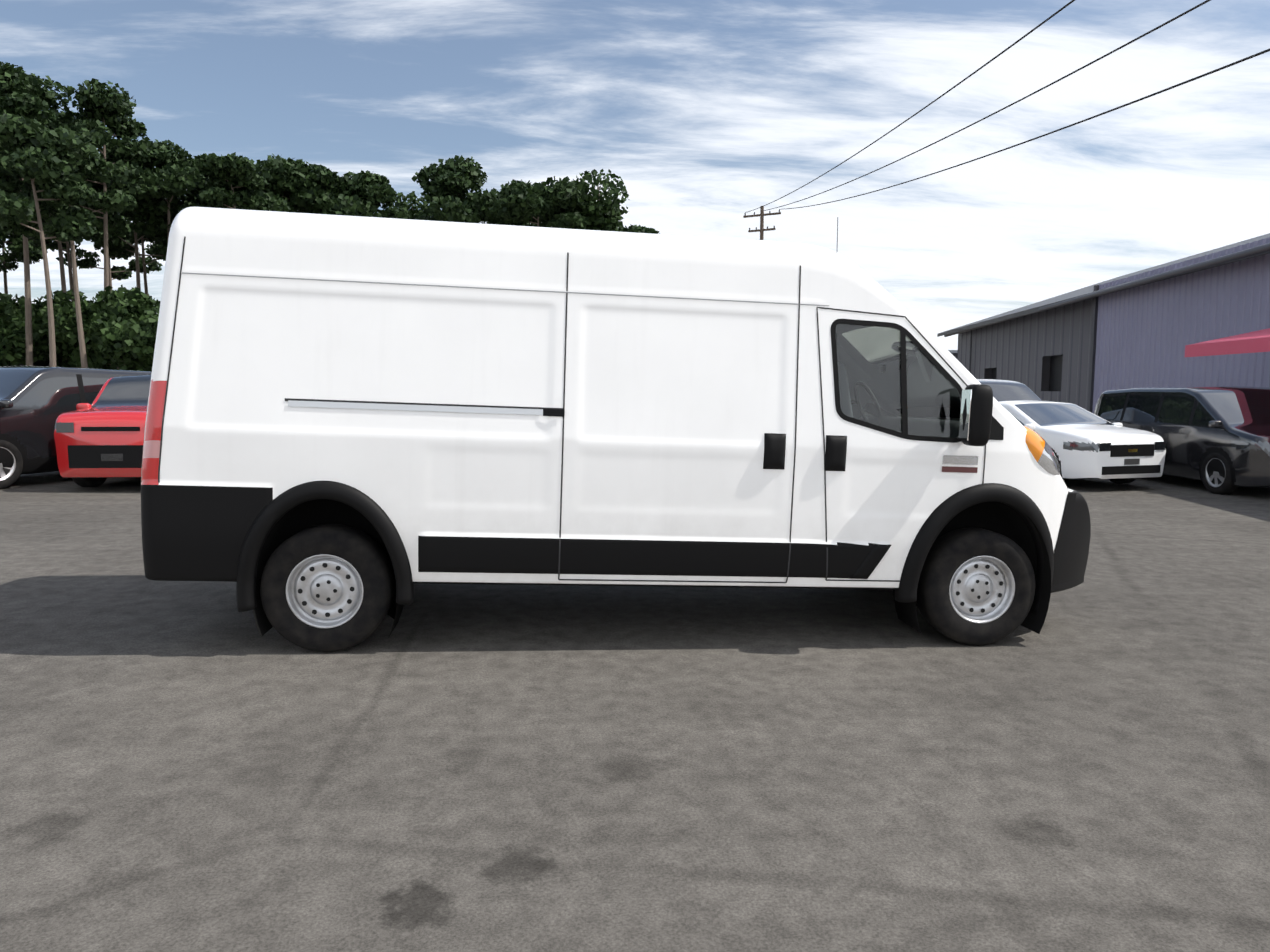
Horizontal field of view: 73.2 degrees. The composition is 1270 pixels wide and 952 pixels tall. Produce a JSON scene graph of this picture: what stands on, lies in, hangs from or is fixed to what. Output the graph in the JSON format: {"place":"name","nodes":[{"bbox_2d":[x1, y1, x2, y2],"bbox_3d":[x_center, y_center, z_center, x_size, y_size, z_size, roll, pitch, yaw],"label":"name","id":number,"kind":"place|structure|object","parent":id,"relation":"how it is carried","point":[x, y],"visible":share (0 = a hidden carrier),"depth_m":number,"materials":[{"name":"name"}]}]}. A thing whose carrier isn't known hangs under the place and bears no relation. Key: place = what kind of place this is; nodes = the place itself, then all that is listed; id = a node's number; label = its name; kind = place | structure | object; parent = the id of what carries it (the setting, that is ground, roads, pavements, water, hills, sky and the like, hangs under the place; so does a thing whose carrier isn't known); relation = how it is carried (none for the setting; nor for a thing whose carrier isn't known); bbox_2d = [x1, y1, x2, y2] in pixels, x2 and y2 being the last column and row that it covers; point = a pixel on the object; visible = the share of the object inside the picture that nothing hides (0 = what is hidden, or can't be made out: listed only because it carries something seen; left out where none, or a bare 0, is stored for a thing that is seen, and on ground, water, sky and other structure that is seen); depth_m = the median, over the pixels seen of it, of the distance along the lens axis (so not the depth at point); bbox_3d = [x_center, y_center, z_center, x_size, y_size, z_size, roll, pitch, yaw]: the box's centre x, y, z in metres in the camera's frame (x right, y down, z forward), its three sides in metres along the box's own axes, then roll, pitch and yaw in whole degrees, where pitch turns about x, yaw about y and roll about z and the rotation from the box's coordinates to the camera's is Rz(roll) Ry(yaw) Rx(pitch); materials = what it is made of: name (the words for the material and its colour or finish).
{"place":"outdoors","nodes":[
{"label":"outdoors","id":0,"kind":"place"},
{"bbox_2d":[0,471,1269,951],"bbox_3d":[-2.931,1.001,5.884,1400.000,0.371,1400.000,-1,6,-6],"label":"ground","id":1,"kind":"structure","parent":0,"point":[194,767],"depth_m":3.66,"materials":[{"name":"grey asphalt"}]},
{"bbox_2d":[0,253,18,272],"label":"pine tree","id":2,"kind":"object","parent":1,"relation":"on","point":[9,265],"visible":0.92,"depth_m":94.69,"materials":[{"name":"green plant"}]},
{"bbox_2d":[0,109,19,194],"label":"pine tree","id":3,"kind":"object","parent":1,"relation":"on","point":[4,183],"visible":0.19,"depth_m":64.64,"materials":[{"name":"green plant"}]},
{"bbox_2d":[0,328,42,366],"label":"bush","id":4,"kind":"object","parent":1,"relation":"on","point":[9,358],"visible":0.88,"depth_m":72.78,"materials":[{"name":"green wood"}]},
{"bbox_2d":[0,232,51,293],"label":"pine tree","id":5,"kind":"object","parent":1,"relation":"on","point":[13,242],"visible":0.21,"depth_m":94.98,"materials":[{"name":"green plant"}]},
{"bbox_2d":[0,292,64,362],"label":"bush","id":6,"kind":"object","parent":1,"relation":"on","point":[12,314],"visible":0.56,"depth_m":74.54,"materials":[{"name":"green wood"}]},
{"bbox_2d":[19,358,49,365],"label":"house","id":7,"kind":"structure","parent":1,"relation":"on","point":[41,363],"depth_m":77.53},
{"bbox_2d":[0,114,97,366],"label":"pine tree","id":8,"kind":"object","parent":1,"relation":"on","point":[44,160],"visible":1,"depth_m":63.37,"materials":[{"name":"green plant"}]},
{"bbox_2d":[0,61,107,365],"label":"pine tree","id":9,"kind":"object","parent":1,"relation":"on","point":[23,93],"visible":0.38,"depth_m":70.01,"materials":[{"name":"green plant"}]},
{"bbox_2d":[0,125,137,367],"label":"pine tree","id":10,"kind":"object","parent":1,"relation":"on","point":[115,200],"visible":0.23,"depth_m":68.81,"materials":[{"name":"green plant"}]},
{"bbox_2d":[35,111,102,359],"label":"pine tree","id":11,"kind":"object","parent":1,"relation":"on","point":[53,117],"visible":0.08,"depth_m":82.43,"materials":[{"name":"green plant"}]},
{"bbox_2d":[34,289,110,368],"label":"bush","id":12,"kind":"object","parent":1,"relation":"on","point":[63,304],"visible":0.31,"depth_m":74.64,"materials":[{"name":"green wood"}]},
{"bbox_2d":[0,366,151,488],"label":"black suv","id":13,"kind":"object","parent":1,"relation":"on","point":[36,402],"visible":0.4,"depth_m":12.87,"materials":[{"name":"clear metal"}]},
{"bbox_2d":[28,180,138,300],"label":"pine tree","id":14,"kind":"object","parent":1,"relation":"on","point":[53,245],"visible":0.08,"depth_m":91.33,"materials":[{"name":"green plant"}]},
{"bbox_2d":[41,342,145,369],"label":"bush","id":15,"kind":"object","parent":1,"relation":"on","point":[61,361],"visible":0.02,"depth_m":78.15,"materials":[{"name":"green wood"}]},
{"bbox_2d":[30,78,164,290],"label":"pine tree","id":16,"kind":"object","parent":1,"relation":"on","point":[111,108],"visible":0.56,"depth_m":75.57,"materials":[{"name":"green plant"}]},
{"bbox_2d":[54,375,150,486],"bbox_3d":[-7.426,-0.804,14.048,2.120,1.688,4.150,0,6,-2],"label":"red car","id":17,"kind":"object","parent":1,"relation":"on","point":[99,440],"visible":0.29,"depth_m":12.03,"materials":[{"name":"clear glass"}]},
{"bbox_2d":[56,214,162,292],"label":"pine tree","id":18,"kind":"object","parent":1,"relation":"on","point":[115,272],"visible":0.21,"depth_m":101.13,"materials":[{"name":"green plant"}]},
{"bbox_2d":[61,285,160,370],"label":"bush","id":19,"kind":"object","parent":1,"relation":"on","point":[106,308],"visible":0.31,"depth_m":72.93,"materials":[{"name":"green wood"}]},
{"bbox_2d":[85,224,167,295],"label":"pine tree","id":20,"kind":"object","parent":1,"relation":"on","point":[117,246],"visible":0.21,"depth_m":93.03,"materials":[{"name":"green plant"}]},
{"bbox_2d":[98,322,154,370],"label":"bush","id":21,"kind":"object","parent":1,"relation":"on","point":[111,337],"visible":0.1,"depth_m":69.56,"materials":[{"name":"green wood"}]},
{"bbox_2d":[92,138,171,291],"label":"pine tree","id":22,"kind":"object","parent":1,"relation":"on","point":[145,225],"visible":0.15,"depth_m":81.84,"materials":[{"name":"green plant"}]},
{"bbox_2d":[122,308,158,363],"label":"bush","id":23,"kind":"object","parent":1,"relation":"on","point":[150,321],"visible":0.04,"depth_m":68.93,"materials":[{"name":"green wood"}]},
{"bbox_2d":[124,139,209,237],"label":"pine tree","id":24,"kind":"object","parent":1,"relation":"on","point":[177,169],"visible":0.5,"depth_m":80.16,"materials":[{"name":"green plant"}]},
{"bbox_2d":[176,155,219,207],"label":"pine tree","id":25,"kind":"object","parent":1,"relation":"on","point":[193,197],"depth_m":85.47,"materials":[{"name":"green plant"}]},
{"bbox_2d":[166,152,290,231],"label":"pine tree","id":26,"kind":"object","parent":1,"relation":"on","point":[236,179],"visible":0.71,"depth_m":80.70,"materials":[{"name":"green plant"}]},
{"bbox_2d":[237,195,303,212],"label":"pine tree","id":27,"kind":"object","parent":1,"relation":"on","point":[292,207],"visible":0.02,"depth_m":90.44,"materials":[{"name":"green plant"}]},
{"bbox_2d":[236,153,352,213],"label":"tree","id":28,"kind":"object","parent":1,"relation":"on","point":[300,182],"visible":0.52,"depth_m":89.26,"materials":[{"name":"green plant"}]},
{"bbox_2d":[317,170,413,218],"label":"tree","id":29,"kind":"object","parent":1,"relation":"on","point":[368,193],"visible":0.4,"depth_m":90.15,"materials":[{"name":"green plant"}]},
{"bbox_2d":[388,191,440,218],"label":"tree","id":30,"kind":"object","parent":1,"relation":"on","point":[411,200],"visible":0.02,"depth_m":99.13,"materials":[{"name":"green plant"}]},
{"bbox_2d":[412,155,501,223],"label":"tree","id":31,"kind":"object","parent":1,"relation":"on","point":[449,184],"visible":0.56,"depth_m":92.94,"materials":[{"name":"green plant"}]},
{"bbox_2d":[481,183,540,226],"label":"tree","id":32,"kind":"object","parent":1,"relation":"on","point":[520,224],"visible":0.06,"depth_m":99.62,"materials":[{"name":"green plant"}]},
{"bbox_2d":[489,176,588,229],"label":"tree","id":33,"kind":"object","parent":1,"relation":"on","point":[536,203],"visible":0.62,"depth_m":91.90,"materials":[{"name":"green plant"}]},
{"bbox_2d":[563,181,598,229],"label":"tree","id":34,"kind":"object","parent":1,"relation":"on","point":[592,195],"depth_m":97.49,"materials":[{"name":"green plant"}]},
{"bbox_2d":[571,169,628,231],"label":"tree","id":35,"kind":"object","parent":1,"relation":"on","point":[606,216],"visible":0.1,"depth_m":95.70,"materials":[{"name":"green plant"}]},
{"bbox_2d":[141,207,1090,651],"bbox_3d":[0.108,-0.328,6.082,6.053,2.606,2.505,1,6,-6],"label":"van","id":36,"kind":"object","parent":1,"relation":"on","point":[357,429],"visible":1,"depth_m":5.03,"materials":[{"name":"white paint"}]},
{"bbox_2d":[620,224,659,233],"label":"tree","id":37,"kind":"object","parent":1,"relation":"on","point":[637,229],"visible":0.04,"depth_m":104.44,"materials":[{"name":"green plant"}]},
{"bbox_2d":[837,217,837,246],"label":"antenna mast","id":38,"kind":"object","parent":1,"relation":"on","point":[837,231],"visible":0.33,"depth_m":68.81,"materials":[{"name":"grey metal"}]},
{"bbox_2d":[743,0,1269,239],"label":"power lines","id":39,"kind":"object","parent":1,"relation":"on","point":[761,230],"visible":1,"depth_m":19.74,"materials":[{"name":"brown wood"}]},
{"bbox_2d":[977,379,1041,400],"bbox_3d":[7.561,-1.188,19.214,2.320,1.957,5.210,-1,6,-12],"label":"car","id":40,"kind":"object","parent":1,"relation":"on","point":[1006,390],"visible":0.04,"depth_m":18.35,"materials":[{"name":"grey metal"}]},
{"bbox_2d":[998,400,1165,483],"bbox_3d":[7.738,-0.739,16.969,2.170,1.517,5.120,-2,6,-16],"label":"white car","id":41,"kind":"object","parent":1,"relation":"on","point":[1082,443],"visible":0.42,"depth_m":14.72,"materials":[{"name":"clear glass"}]},
{"bbox_2d":[937,233,1269,412],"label":"building","id":42,"kind":"structure","parent":1,"relation":"on","point":[1201,319],"depth_m":25.36,"materials":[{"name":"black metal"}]},
{"bbox_2d":[1093,386,1269,493],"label":"minivan","id":43,"kind":"object","parent":1,"relation":"on","point":[1216,439],"visible":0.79,"depth_m":14.81,"materials":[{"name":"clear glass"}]},
{"bbox_2d":[0,0,1269,349],"label":"sky","id":44,"kind":"structure","parent":0,"point":[708,114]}
]}

